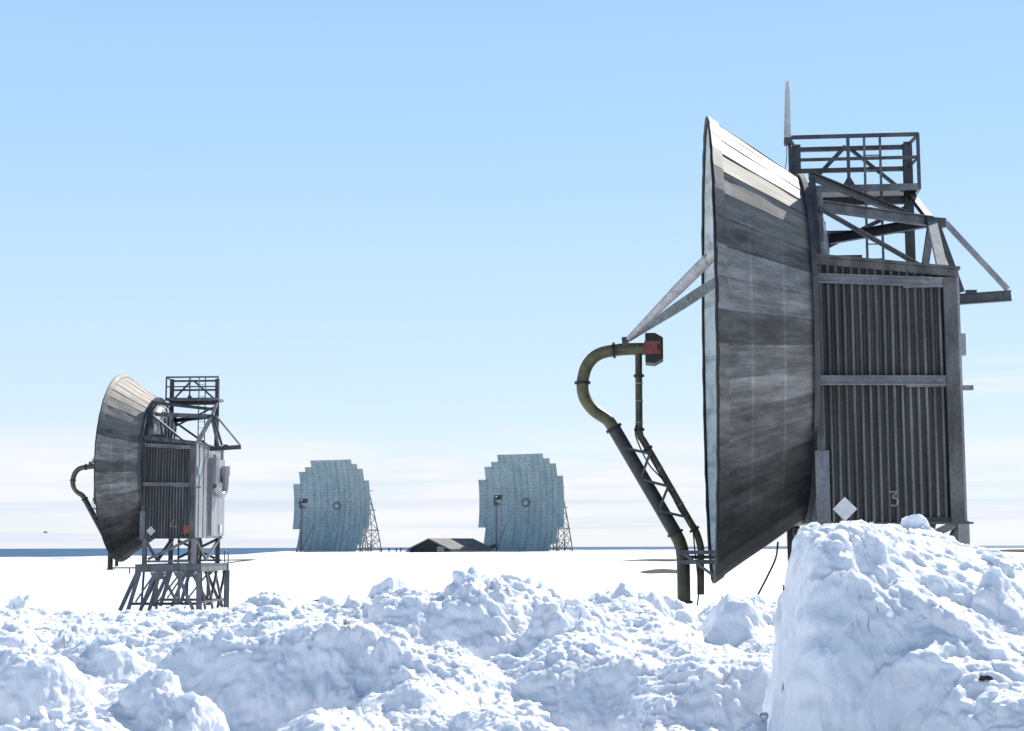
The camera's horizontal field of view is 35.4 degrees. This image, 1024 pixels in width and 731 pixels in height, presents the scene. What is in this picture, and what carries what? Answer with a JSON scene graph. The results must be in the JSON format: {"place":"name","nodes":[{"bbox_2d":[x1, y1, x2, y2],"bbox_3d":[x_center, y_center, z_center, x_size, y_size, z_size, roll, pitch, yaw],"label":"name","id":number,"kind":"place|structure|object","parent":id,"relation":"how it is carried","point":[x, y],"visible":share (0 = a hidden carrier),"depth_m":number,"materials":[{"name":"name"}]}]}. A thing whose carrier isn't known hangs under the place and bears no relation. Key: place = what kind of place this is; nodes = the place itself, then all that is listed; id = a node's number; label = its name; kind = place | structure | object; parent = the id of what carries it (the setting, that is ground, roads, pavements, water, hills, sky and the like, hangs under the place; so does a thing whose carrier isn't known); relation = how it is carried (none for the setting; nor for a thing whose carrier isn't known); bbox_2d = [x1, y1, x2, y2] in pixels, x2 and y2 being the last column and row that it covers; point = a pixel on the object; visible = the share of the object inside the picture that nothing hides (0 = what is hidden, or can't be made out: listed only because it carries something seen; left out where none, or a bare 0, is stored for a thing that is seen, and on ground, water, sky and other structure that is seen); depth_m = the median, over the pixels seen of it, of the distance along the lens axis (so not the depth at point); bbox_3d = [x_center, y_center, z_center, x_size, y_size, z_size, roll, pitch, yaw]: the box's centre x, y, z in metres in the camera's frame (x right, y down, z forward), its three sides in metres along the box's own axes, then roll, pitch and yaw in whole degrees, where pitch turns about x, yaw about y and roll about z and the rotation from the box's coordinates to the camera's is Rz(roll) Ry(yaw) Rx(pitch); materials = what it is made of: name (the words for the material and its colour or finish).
{"place":"outdoors","nodes":[
{"label":"outdoors","id":0,"kind":"place"},
{"bbox_2d":[38,558,86,558],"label":"bare ground","id":1,"kind":"structure","parent":0,"point":[62,558],"depth_m":542.51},
{"bbox_2d":[222,559,256,560],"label":"bare ground","id":2,"kind":"structure","parent":0,"point":[240,559],"depth_m":230.75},
{"bbox_2d":[0,548,1023,614],"bbox_3d":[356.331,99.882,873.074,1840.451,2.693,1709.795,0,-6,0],"label":"snow field","id":3,"kind":"structure","parent":0,"point":[92,583],"depth_m":156.88,"materials":[{"name":"white snow"}]},
{"bbox_2d":[70,374,240,610],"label":"dish antenna","id":4,"kind":"object","parent":3,"relation":"on","point":[154,477],"visible":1,"depth_m":72.38,"materials":[{"name":"grey metal"}]},
{"bbox_2d":[298,498,313,551],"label":"feed mast","id":5,"kind":"object","parent":3,"relation":"on","point":[304,500],"visible":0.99,"depth_m":305.94,"materials":[{"name":"metal"}]},
{"bbox_2d":[293,459,381,551],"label":"billboard antenna","id":6,"kind":"object","parent":3,"relation":"on","point":[336,516],"visible":0.94,"depth_m":317.99,"materials":[{"name":"metal"}]},
{"bbox_2d":[405,538,493,551],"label":"shed","id":7,"kind":"structure","parent":3,"relation":"on","point":[450,545],"depth_m":280.39,"materials":[{"name":"black metal"}]},
{"bbox_2d":[437,547,444,551],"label":"door","id":8,"kind":"structure","parent":7,"relation":"in","point":[439,549],"depth_m":277.53,"materials":[{"name":"grey metal"}]},
{"bbox_2d":[490,495,506,551],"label":"feed mast","id":9,"kind":"object","parent":3,"relation":"on","point":[497,497],"visible":0.69,"depth_m":288.01,"materials":[{"name":"metal"}]},
{"bbox_2d":[478,453,572,551],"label":"billboard antenna","id":10,"kind":"object","parent":3,"relation":"on","point":[530,509],"visible":0.86,"depth_m":300.07,"materials":[{"name":"metal"}]},
{"bbox_2d":[574,81,1011,605],"bbox_3d":[5.371,0.349,30.601,7.498,12.261,8.533,3,-7,-24],"label":"dish antenna","id":11,"kind":"object","parent":3,"relation":"on","point":[834,387],"visible":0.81,"depth_m":27.37,"materials":[{"name":"grey metal"}]},
{"bbox_2d":[0,545,1023,556],"bbox_3d":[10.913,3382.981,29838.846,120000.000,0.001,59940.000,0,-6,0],"label":"sea","id":12,"kind":"structure","parent":0,"point":[80,552],"depth_m":2247.33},
{"bbox_2d":[0,0,1023,548],"label":"sky","id":13,"kind":"structure","parent":0,"point":[397,238],"materials":[{"name":"blue"}]},
{"bbox_2d":[622,559,676,560],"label":"bare ground","id":14,"kind":"structure","parent":0,"point":[652,560],"depth_m":201.72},
{"bbox_2d":[640,569,676,572],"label":"bare ground","id":15,"kind":"structure","parent":0,"point":[662,571],"depth_m":156.72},
{"bbox_2d":[999,549,1023,551],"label":"bare ground","id":16,"kind":"structure","parent":0,"point":[1021,550],"depth_m":256.66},
{"label":"snow ground","id":17,"kind":"structure","parent":0,"visible":0},
{"bbox_2d":[0,566,776,730],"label":"snow bank","id":18,"kind":"structure","parent":17,"relation":"on","point":[470,649],"depth_m":13.03,"materials":[{"name":"white snow"}]},
{"bbox_2d":[762,514,1023,730],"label":"snow mound","id":19,"kind":"object","parent":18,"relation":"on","point":[914,622],"visible":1,"depth_m":8.62,"materials":[{"name":"white snow"}]},
{"bbox_2d":[978,675,992,680],"bbox_3d":[2.429,1.616,8.240,0.081,0.045,0.064,0,-6,0],"label":"earth clod","id":20,"kind":"object","parent":19,"relation":"in","point":[983,678],"visible":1,"depth_m":8.22,"materials":[{"name":"brown soil"}]}
]}

